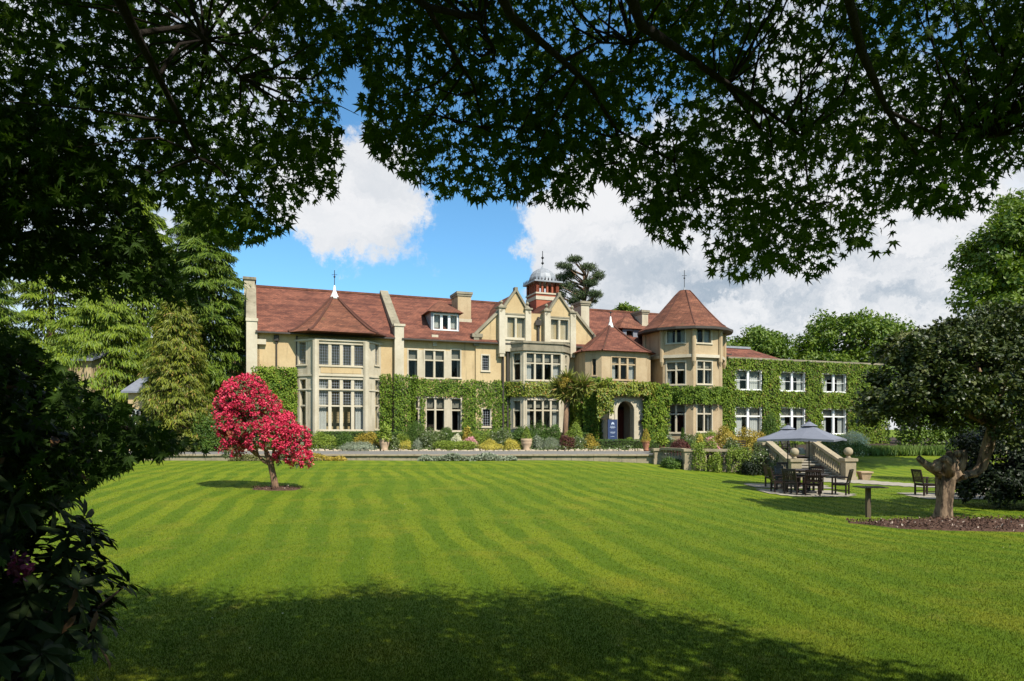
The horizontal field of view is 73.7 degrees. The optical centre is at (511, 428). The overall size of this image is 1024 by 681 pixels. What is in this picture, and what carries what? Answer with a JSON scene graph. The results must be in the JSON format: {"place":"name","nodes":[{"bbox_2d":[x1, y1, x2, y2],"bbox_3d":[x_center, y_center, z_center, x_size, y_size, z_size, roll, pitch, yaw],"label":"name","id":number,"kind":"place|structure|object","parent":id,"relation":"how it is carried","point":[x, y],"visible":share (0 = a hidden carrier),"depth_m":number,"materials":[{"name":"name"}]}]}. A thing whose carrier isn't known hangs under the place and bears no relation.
{"place":"outdoors","nodes":[
{"label":"outdoors","id":0,"kind":"place"},
{"bbox_2d":[99,451,750,453],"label":"terrace path","id":1,"kind":"structure","parent":0,"point":[473,452],"depth_m":44.57,"materials":[{"name":"beige stone"}]},
{"bbox_2d":[0,430,1023,680],"bbox_3d":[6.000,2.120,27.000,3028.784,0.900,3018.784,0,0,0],"label":"lawn","id":2,"kind":"structure","parent":0,"point":[890,468],"depth_m":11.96,"materials":[{"name":"green plant"}]},
{"bbox_2d":[0,357,151,680],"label":"rhododendron bush","id":3,"kind":"object","parent":2,"relation":"on","point":[52,640],"visible":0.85,"depth_m":3.74,"materials":[{"name":"green plant"}]},
{"bbox_2d":[0,103,209,570],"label":"maple tree","id":4,"kind":"object","parent":2,"relation":"on","point":[47,243],"visible":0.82,"depth_m":3.98,"materials":[{"name":"green plant"}]},
{"bbox_2d":[208,372,314,487],"bbox_3d":[-8.598,0.164,23.599,3.644,4.262,2.372,0,0,0],"label":"rhododendron tree","id":5,"kind":"object","parent":2,"relation":"on","point":[289,433],"visible":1,"depth_m":23.18,"materials":[{"name":"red plant"}]},
{"bbox_2d":[91,454,653,462],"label":"retaining wall","id":6,"kind":"structure","parent":2,"relation":"on","point":[638,458],"depth_m":41.03,"materials":[{"name":"stone"}]},
{"bbox_2d":[417,452,517,460],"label":"edging plant","id":7,"kind":"object","parent":2,"relation":"on","point":[458,457],"visible":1,"depth_m":40.46,"materials":[{"name":"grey plant"}]},
{"bbox_2d":[0,0,1023,286],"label":"maple tree","id":8,"kind":"object","parent":2,"relation":"on","point":[978,114],"visible":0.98,"depth_m":3.87,"materials":[{"name":"green plant"}]},
{"bbox_2d":[681,449,695,469],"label":"stone pier","id":9,"kind":"structure","parent":2,"relation":"on","point":[687,459],"depth_m":38.29,"materials":[{"name":"beige stone"}]},
{"bbox_2d":[660,455,761,471],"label":"terrace wall","id":10,"kind":"structure","parent":2,"relation":"on","point":[665,456],"depth_m":38.27,"materials":[{"name":"stone"}]},
{"bbox_2d":[694,449,735,471],"bbox_3d":[11.375,1.961,38.300,2.285,1.663,0.340,0,0,10],"label":"balustrade","id":11,"kind":"object","parent":10,"relation":"on","point":[724,467],"visible":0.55,"depth_m":38.16,"materials":[{"name":"stone"}]},
{"bbox_2d":[706,452,722,472],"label":"shrub","id":12,"kind":"object","parent":2,"relation":"on","point":[716,459],"visible":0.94,"depth_m":37.73,"materials":[{"name":"green plant"}]},
{"bbox_2d":[725,444,752,473],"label":"shrub","id":13,"kind":"object","parent":2,"relation":"on","point":[738,453],"visible":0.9,"depth_m":37.39,"materials":[{"name":"green plant"}]},
{"bbox_2d":[740,460,762,475],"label":"shrub","id":14,"kind":"object","parent":2,"relation":"on","point":[755,469],"visible":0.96,"depth_m":36.42,"materials":[{"name":"green plant"}]},
{"bbox_2d":[743,444,773,473],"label":"shrub","id":15,"kind":"object","parent":2,"relation":"on","point":[755,455],"visible":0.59,"depth_m":37.19,"materials":[{"name":"green plant"}]},
{"bbox_2d":[766,441,791,473],"bbox_3d":[14.150,1.803,36.050,0.340,2.281,3.141,0,0,0],"label":"stair balustrade","id":16,"kind":"object","parent":2,"relation":"on","point":[774,450],"visible":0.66,"depth_m":36.50,"materials":[{"name":"stone"}]},
{"bbox_2d":[812,442,842,475],"bbox_3d":[16.700,1.805,36.025,0.340,2.285,3.192,0,0,-2],"label":"stair balustrade","id":17,"kind":"object","parent":2,"relation":"on","point":[830,464],"visible":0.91,"depth_m":35.99,"materials":[{"name":"stone"}]},
{"bbox_2d":[838,440,868,456],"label":"shrub","id":18,"kind":"object","parent":2,"relation":"on","point":[855,447],"visible":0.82,"depth_m":42.80,"materials":[{"name":"green plant"}]},
{"bbox_2d":[836,430,870,456],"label":"shrub","id":19,"kind":"object","parent":2,"relation":"on","point":[851,435],"visible":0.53,"depth_m":46.17,"materials":[{"name":"green plant"}]},
{"bbox_2d":[852,486,888,517],"bbox_3d":[10.274,2.200,19.575,0.750,1.085,0.550,0,0,0],"label":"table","id":20,"kind":"object","parent":2,"relation":"on","point":[867,501],"visible":0.82,"depth_m":19.54,"materials":[{"name":"brown wood"}]},
{"bbox_2d":[861,444,922,455],"bbox_3d":[25.844,1.448,46.794,4.034,0.813,2.470,0,0,0],"label":"lavender row","id":21,"kind":"object","parent":2,"relation":"on","point":[893,450],"visible":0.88,"depth_m":46.13,"materials":[{"name":"green plant"}]},
{"bbox_2d":[846,298,1023,518],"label":"gnarled tree","id":22,"kind":"object","parent":2,"relation":"on","point":[946,350],"visible":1,"depth_m":18.77,"materials":[{"name":"green plant"}]},
{"bbox_2d":[916,444,953,455],"bbox_3d":[30.112,1.437,46.633,4.722,0.839,2.888,0,0,0],"label":"lavender row","id":23,"kind":"object","parent":2,"relation":"on","point":[930,450],"visible":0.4,"depth_m":46.24,"materials":[{"name":"green plant"}]},
{"bbox_2d":[846,515,1023,531],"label":"bark bed","id":24,"kind":"object","parent":2,"relation":"on","point":[946,528],"visible":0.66,"depth_m":17.39,"materials":[{"name":"brown wood"}]},
{"bbox_2d":[941,417,1023,508],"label":"laurel bush","id":25,"kind":"object","parent":2,"relation":"on","point":[1006,479],"visible":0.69,"depth_m":21.82,"materials":[{"name":"green plant"}]},
{"bbox_2d":[942,188,1023,317],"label":"broad tree","id":26,"kind":"object","parent":2,"relation":"on","point":[982,279],"visible":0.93,"depth_m":35.86,"materials":[{"name":"green plant"}]},
{"bbox_2d":[0,0,1023,429],"label":"sky","id":27,"kind":"structure","parent":0,"point":[382,233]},
{"bbox_2d":[380,437,995,456],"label":"terrace ground","id":28,"kind":"structure","parent":0,"point":[893,442],"depth_m":63.44,"materials":[{"name":"stone"}]},
{"bbox_2d":[0,266,50,438],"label":"tall conifer","id":29,"kind":"object","parent":28,"relation":"on","point":[5,312],"visible":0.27,"depth_m":60.39,"materials":[{"name":"green plant"}]},
{"bbox_2d":[0,225,88,425],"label":"tall conifer","id":30,"kind":"object","parent":28,"relation":"on","point":[35,295],"visible":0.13,"depth_m":64.58,"materials":[{"name":"green plant"}]},
{"bbox_2d":[29,292,150,414],"bbox_3d":[-32.600,-4.721,53.818,12.151,12.542,11.784,0,0,0],"label":"weeping conifer","id":31,"kind":"object","parent":28,"relation":"on","point":[103,325],"visible":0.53,"depth_m":52.26,"materials":[{"name":"green plant"}]},
{"bbox_2d":[65,350,128,427],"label":"lodge","id":32,"kind":"structure","parent":28,"relation":"on","point":[91,364],"depth_m":51.35,"materials":[{"name":"stone"}]},
{"bbox_2d":[54,185,183,389],"bbox_3d":[-34.903,-10.759,64.482,12.567,24.618,13.685,0,0,0],"label":"tall conifer","id":33,"kind":"object","parent":28,"relation":"on","point":[159,222],"visible":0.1,"depth_m":63.42,"materials":[{"name":"green plant"}]},
{"bbox_2d":[121,376,169,449],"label":"lodge","id":34,"kind":"structure","parent":28,"relation":"on","point":[132,389],"depth_m":47.60,"materials":[{"name":"grey stone"}]},
{"bbox_2d":[127,296,217,451],"bbox_3d":[-23.300,-3.661,47.577,6.285,11.558,6.312,0,0,0],"label":"golden cypress","id":35,"kind":"object","parent":28,"relation":"on","point":[175,330],"visible":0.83,"depth_m":46.54,"materials":[{"name":"green plant"}]},
{"bbox_2d":[138,199,250,450],"bbox_3d":[-23.629,-7.723,52.208,10.559,19.725,10.785,0,0,0],"label":"cedar tree","id":36,"kind":"object","parent":28,"relation":"on","point":[198,259],"visible":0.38,"depth_m":50.82,"materials":[{"name":"green plant"}]},
{"bbox_2d":[189,412,227,451],"bbox_3d":[-20.618,0.503,46.529,2.969,3.340,2.243,0,0,0],"label":"shrub","id":37,"kind":"object","parent":28,"relation":"on","point":[212,438],"visible":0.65,"depth_m":46.08,"materials":[{"name":"green plant"}]},
{"bbox_2d":[311,431,338,450],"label":"shrub","id":38,"kind":"object","parent":28,"relation":"on","point":[322,437],"visible":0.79,"depth_m":48.69,"materials":[{"name":"green plant"}]},
{"bbox_2d":[308,430,376,449],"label":"hedge","id":39,"kind":"object","parent":28,"relation":"on","point":[351,433],"visible":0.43,"depth_m":49.92,"materials":[{"name":"green plant"}]},
{"bbox_2d":[338,440,380,450],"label":"shrub","id":40,"kind":"object","parent":28,"relation":"on","point":[357,445],"visible":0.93,"depth_m":47.95,"materials":[{"name":"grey plant"}]},
{"bbox_2d":[99,448,643,450],"bbox_3d":[-14.378,1.472,47.741,47.210,0.216,0.536,0,0,0],"label":"bed edging","id":41,"kind":"object","parent":28,"relation":"on","point":[475,449],"visible":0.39,"depth_m":47.65,"materials":[{"name":"stone"}]},
{"bbox_2d":[404,420,426,447],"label":"shrub","id":42,"kind":"object","parent":28,"relation":"on","point":[412,427],"visible":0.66,"depth_m":49.98,"materials":[{"name":"green plant"}]},
{"bbox_2d":[417,427,448,448],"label":"shrub","id":43,"kind":"object","parent":28,"relation":"on","point":[432,437],"visible":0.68,"depth_m":49.27,"materials":[{"name":"green plant"}]},
{"bbox_2d":[433,440,476,450],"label":"shrub","id":44,"kind":"object","parent":28,"relation":"on","point":[453,444],"visible":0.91,"depth_m":47.93,"materials":[{"name":"green plant"}]},
{"bbox_2d":[298,442,634,450],"bbox_3d":[-3.435,1.260,49.605,24.324,0.780,3.440,0,0,0],"label":"ground cover","id":45,"kind":"object","parent":28,"relation":"on","point":[428,447],"visible":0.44,"depth_m":48.34,"materials":[{"name":"green plant"}]},
{"bbox_2d":[483,425,513,445],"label":"shrub","id":46,"kind":"object","parent":28,"relation":"on","point":[498,437],"visible":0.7,"depth_m":49.69,"materials":[{"name":"green plant"}]},
{"bbox_2d":[518,422,550,448],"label":"shrub","id":47,"kind":"object","parent":28,"relation":"on","point":[534,431],"visible":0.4,"depth_m":50.95,"materials":[{"name":"green plant"}]},
{"bbox_2d":[228,251,883,446],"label":"mansion","id":48,"kind":"structure","parent":28,"relation":"on","point":[342,351],"depth_m":56.42,"materials":[{"name":"stone"}]},
{"bbox_2d":[250,364,298,449],"bbox_3d":[-17.363,-1.480,49.925,3.424,6.440,0.812,0,0,-21],"label":"ivy","id":49,"kind":"object","parent":48,"relation":"attached to","point":[289,382],"visible":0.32,"depth_m":50.06,"materials":[{"name":"green plant"}]},
{"bbox_2d":[299,378,306,428],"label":"window","id":50,"kind":"structure","parent":48,"relation":"in","point":[301,405],"depth_m":50.70,"materials":[{"name":"stone"}]},
{"bbox_2d":[319,342,362,367],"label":"window","id":51,"kind":"structure","parent":48,"relation":"in","point":[341,346],"depth_m":50.75,"materials":[{"name":"stone"}]},
{"bbox_2d":[319,377,362,431],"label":"window","id":52,"kind":"structure","parent":48,"relation":"in","point":[358,383],"depth_m":50.75,"materials":[{"name":"stone"}]},
{"bbox_2d":[374,379,379,430],"bbox_3d":[-10.483,-1.852,52.639,0.352,3.971,0.761,0,0,24],"label":"window","id":53,"kind":"structure","parent":48,"relation":"in","point":[377,405],"depth_m":52.85,"materials":[{"name":"stone"}]},
{"bbox_2d":[379,373,418,433],"bbox_3d":[-8.735,-1.293,53.050,3.227,6.016,1.148,0,0,-20],"label":"ivy","id":54,"kind":"object","parent":48,"relation":"attached to","point":[398,411],"visible":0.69,"depth_m":52.80,"materials":[{"name":"green plant"}]},
{"bbox_2d":[407,348,418,378],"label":"window","id":55,"kind":"structure","parent":48,"relation":"in","point":[411,353],"depth_m":54.22,"materials":[{"name":"stone"}]},
{"bbox_2d":[423,349,444,379],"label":"window","id":56,"kind":"structure","parent":48,"relation":"in","point":[434,360],"depth_m":55.00,"materials":[{"name":"stone"}]},
{"bbox_2d":[425,397,444,431],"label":"window","id":57,"kind":"structure","parent":48,"relation":"in","point":[435,406],"depth_m":55.01,"materials":[{"name":"stone"}]},
{"bbox_2d":[433,313,457,330],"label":"window","id":58,"kind":"structure","parent":48,"relation":"in","point":[450,320],"depth_m":56.14,"materials":[{"name":"white paint"}]},
{"bbox_2d":[450,348,461,378],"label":"window","id":59,"kind":"structure","parent":48,"relation":"in","point":[455,354],"depth_m":55.50,"materials":[{"name":"stone"}]},
{"bbox_2d":[451,398,461,431],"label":"window","id":60,"kind":"structure","parent":48,"relation":"in","point":[456,403],"depth_m":55.55,"materials":[{"name":"glass"}]},
{"bbox_2d":[409,377,510,442],"bbox_3d":[-4.067,-1.183,55.256,8.834,5.794,0.569,0,0,-19],"label":"ivy","id":61,"kind":"object","parent":48,"relation":"attached to","point":[473,392],"visible":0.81,"depth_m":55.55,"materials":[{"name":"green plant"}]},
{"bbox_2d":[505,314,524,339],"bbox_3d":[0.285,-8.396,56.737,2.037,2.072,0.485,0,0,-21],"label":"window","id":62,"kind":"structure","parent":48,"relation":"in","point":[507,317],"depth_m":56.66,"materials":[{"name":"stone"}]},
{"bbox_2d":[511,352,521,381],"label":"window","id":63,"kind":"structure","parent":48,"relation":"in","point":[516,356],"depth_m":56.49,"materials":[{"name":"stone"}]},
{"bbox_2d":[512,400,530,428],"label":"window","id":64,"kind":"structure","parent":48,"relation":"in","point":[516,403],"depth_m":56.49,"materials":[{"name":"stone"}]},
{"bbox_2d":[505,380,554,397],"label":"ivy","id":65,"kind":"object","parent":48,"relation":"attached to","point":[512,388],"visible":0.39,"depth_m":55.95,"materials":[{"name":"green plant"}]},
{"bbox_2d":[526,399,559,430],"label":"window","id":66,"kind":"structure","parent":48,"relation":"in","point":[545,411],"depth_m":56.70,"materials":[{"name":"stone"}]},
{"bbox_2d":[525,352,561,381],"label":"window","id":67,"kind":"structure","parent":48,"relation":"in","point":[536,363],"depth_m":56.69,"materials":[{"name":"stone"}]},
{"bbox_2d":[550,318,569,342],"bbox_3d":[4.008,-8.426,58.121,2.116,2.114,0.400,0,0,-21],"label":"window","id":68,"kind":"structure","parent":48,"relation":"in","point":[559,320],"depth_m":58.09,"materials":[{"name":"stone"}]},
{"bbox_2d":[569,377,614,440],"bbox_3d":[6.363,-1.268,57.019,4.418,6.111,1.815,0,0,38],"label":"ivy","id":69,"kind":"object","parent":48,"relation":"attached to","point":[586,412],"visible":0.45,"depth_m":56.45,"materials":[{"name":"green plant"}]},
{"bbox_2d":[596,388,614,421],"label":"vine","id":70,"kind":"object","parent":48,"relation":"attached to","point":[605,401],"visible":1,"depth_m":54.37,"materials":[{"name":"green plant"}]},
{"bbox_2d":[584,379,657,396],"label":"vine","id":71,"kind":"object","parent":48,"relation":"on","point":[629,388],"visible":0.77,"depth_m":55.02,"materials":[{"name":"green plant"}]},
{"bbox_2d":[611,356,636,380],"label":"window","id":72,"kind":"structure","parent":48,"relation":"in","point":[623,368],"depth_m":57.43,"materials":[{"name":"stone"}]},
{"bbox_2d":[642,381,671,447],"bbox_3d":[11.975,-1.101,56.764,3.769,5.754,0.945,0,0,-42],"label":"vine","id":73,"kind":"object","parent":48,"relation":"attached to","point":[650,423],"visible":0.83,"depth_m":56.77,"materials":[{"name":"green plant"}]},
{"bbox_2d":[665,330,685,344],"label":"window","id":74,"kind":"structure","parent":48,"relation":"in","point":[680,337],"depth_m":58.59,"materials":[{"name":"stone"}]},
{"bbox_2d":[666,361,685,385],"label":"window","id":75,"kind":"structure","parent":48,"relation":"in","point":[675,370],"depth_m":58.76,"materials":[{"name":"stone"}]},
{"bbox_2d":[666,404,685,433],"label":"window","id":76,"kind":"structure","parent":48,"relation":"in","point":[677,414],"depth_m":58.76,"materials":[{"name":"stone"}]},
{"bbox_2d":[665,385,729,405],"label":"ivy","id":77,"kind":"object","parent":48,"relation":"attached to","point":[701,394],"visible":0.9,"depth_m":57.97,"materials":[{"name":"green plant"}]},
{"bbox_2d":[696,329,712,344],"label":"window","id":78,"kind":"structure","parent":48,"relation":"in","point":[705,337],"depth_m":58.54,"materials":[{"name":"stone"}]},
{"bbox_2d":[696,360,712,384],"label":"window","id":79,"kind":"structure","parent":48,"relation":"in","point":[702,366],"depth_m":58.49,"materials":[{"name":"stone"}]},
{"bbox_2d":[696,404,712,432],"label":"window","id":80,"kind":"structure","parent":48,"relation":"in","point":[702,411],"depth_m":58.52,"materials":[{"name":"stone"}]},
{"bbox_2d":[735,369,761,390],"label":"window","id":81,"kind":"structure","parent":48,"relation":"in","point":[746,379],"depth_m":66.31,"materials":[{"name":"white paint"}]},
{"bbox_2d":[735,407,761,436],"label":"window","id":82,"kind":"structure","parent":48,"relation":"in","point":[750,417],"depth_m":66.24,"materials":[{"name":"white paint"}]},
{"bbox_2d":[779,407,804,429],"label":"window","id":83,"kind":"structure","parent":48,"relation":"in","point":[795,418],"depth_m":68.20,"materials":[{"name":"white paint"}]},
{"bbox_2d":[779,371,805,391],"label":"window","id":84,"kind":"structure","parent":48,"relation":"in","point":[791,382],"depth_m":68.28,"materials":[{"name":"white paint"}]},
{"bbox_2d":[722,357,891,443],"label":"creeper","id":85,"kind":"object","parent":48,"relation":"attached to","point":[743,398],"visible":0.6,"depth_m":67.77,"materials":[{"name":"green plant"}]},
{"bbox_2d":[822,373,845,392],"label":"window","id":86,"kind":"structure","parent":48,"relation":"in","point":[833,382],"depth_m":70.14,"materials":[{"name":"white paint"}]},
{"bbox_2d":[822,409,845,434],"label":"window","id":87,"kind":"structure","parent":48,"relation":"in","point":[834,421],"depth_m":70.15,"materials":[{"name":"white paint"}]},
{"bbox_2d":[547,366,595,435],"bbox_3d":[4.570,-1.630,52.283,4.054,6.375,2.323,0,0,15],"label":"cabbage palm","id":88,"kind":"object","parent":28,"relation":"on","point":[565,387],"visible":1,"depth_m":52.00,"materials":[{"name":"green plant"}]},
{"bbox_2d":[555,254,606,307],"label":"pine tree","id":89,"kind":"object","parent":28,"relation":"on","point":[586,283],"visible":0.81,"depth_m":83.23,"materials":[{"name":"green plant"}]},
{"bbox_2d":[595,439,643,449],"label":"hedge","id":90,"kind":"object","parent":28,"relation":"on","point":[635,443],"visible":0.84,"depth_m":49.02,"materials":[{"name":"green plant"}]},
{"bbox_2d":[691,440,706,471],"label":"shrub","id":91,"kind":"object","parent":28,"relation":"on","point":[699,446],"visible":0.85,"depth_m":37.95,"materials":[{"name":"green plant"}]},
{"bbox_2d":[711,424,744,448],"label":"shrub","id":92,"kind":"object","parent":28,"relation":"on","point":[721,437],"visible":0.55,"depth_m":42.27,"materials":[{"name":"yellow plant"}]},
{"bbox_2d":[735,426,766,452],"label":"shrub","id":93,"kind":"object","parent":28,"relation":"on","point":[749,444],"visible":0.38,"depth_m":43.24,"materials":[{"name":"yellow plant"}]},
{"bbox_2d":[726,323,797,358],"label":"broad tree","id":94,"kind":"object","parent":28,"relation":"on","point":[763,340],"visible":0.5,"depth_m":89.31,"materials":[{"name":"green plant"}]},
{"bbox_2d":[760,412,776,436],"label":"shrub","id":95,"kind":"object","parent":28,"relation":"on","point":[767,422],"visible":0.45,"depth_m":56.26,"materials":[{"name":"green plant"}]},
{"bbox_2d":[789,306,917,375],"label":"oak tree","id":96,"kind":"object","parent":28,"relation":"on","point":[820,335],"visible":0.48,"depth_m":92.60,"materials":[{"name":"green plant"}]},
{"bbox_2d":[892,407,1020,445],"bbox_3d":[54.497,-0.305,60.084,41.505,4.265,4.020,0,0,0],"label":"hedge","id":97,"kind":"object","parent":28,"relation":"on","point":[938,439],"visible":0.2,"depth_m":59.68,"materials":[{"name":"green plant"}]},
{"bbox_2d":[745,483,830,487],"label":"patio paving","id":98,"kind":"structure","parent":0,"point":[761,485],"depth_m":30.23,"materials":[{"name":"stone"}]},
{"bbox_2d":[757,423,816,485],"bbox_3d":[12.200,1.137,30.200,2.501,2.794,2.501,0,0,29],"label":"garden umbrella","id":99,"kind":"object","parent":98,"relation":"on","point":[787,428],"visible":0.54,"depth_m":29.85,"materials":[{"name":"fabric"}]},
{"bbox_2d":[756,488,852,496],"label":"patio paving","id":100,"kind":"structure","parent":0,"point":[826,493],"depth_m":26.64,"materials":[{"name":"stone"}]},
{"bbox_2d":[782,468,804,494],"bbox_3d":[10.823,2.018,26.276,0.712,0.985,0.570,0,0,-38],"label":"garden chair","id":101,"kind":"object","parent":100,"relation":"on","point":[792,481],"visible":1,"depth_m":26.20,"materials":[{"name":"brown wood"}]},
{"bbox_2d":[771,420,846,492],"bbox_3d":[11.750,1.073,27.000,2.441,2.906,2.441,0,0,41],"label":"garden umbrella","id":102,"kind":"object","parent":100,"relation":"on","point":[808,431],"visible":0.96,"depth_m":26.45,"materials":[{"name":"fabric"}]},
{"bbox_2d":[804,470,820,495],"bbox_3d":[11.399,2.028,25.920,0.570,0.985,0.712,0,0,18],"label":"garden chair","id":103,"kind":"object","parent":100,"relation":"on","point":[816,483],"visible":1,"depth_m":25.67,"materials":[{"name":"brown wood"}]},
{"bbox_2d":[830,469,853,494],"bbox_3d":[12.700,2.033,26.258,0.712,0.985,0.570,0,0,38],"label":"garden chair","id":104,"kind":"object","parent":100,"relation":"on","point":[849,478],"visible":1,"depth_m":26.18,"materials":[{"name":"brown wood"}]},
{"bbox_2d":[817,479,985,488],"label":"stone path","id":105,"kind":"structure","parent":0,"point":[876,482],"depth_m":32.10,"materials":[{"name":"beige stone"}]},
{"bbox_2d":[785,448,803,479],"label":"stone pier","id":106,"kind":"structure","parent":105,"relation":"on","point":[794,462],"depth_m":33.94,"materials":[{"name":"beige stone"}]},
{"bbox_2d":[839,447,857,479],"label":"stone pier","id":107,"kind":"structure","parent":105,"relation":"on","point":[848,462],"depth_m":33.84,"materials":[{"name":"beige stone"}]},
{"bbox_2d":[901,492,1003,498],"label":"patio paving","id":108,"kind":"structure","parent":0,"point":[929,496],"depth_m":25.87,"materials":[{"name":"stone"}]},
{"bbox_2d":[911,469,935,495],"bbox_3d":[15.694,2.030,25.995,0.712,0.985,0.570,0,0,-5],"label":"garden chair","id":109,"kind":"object","parent":108,"relation":"on","point":[917,472],"visible":0.95,"depth_m":25.93,"materials":[{"name":"brown wood"}]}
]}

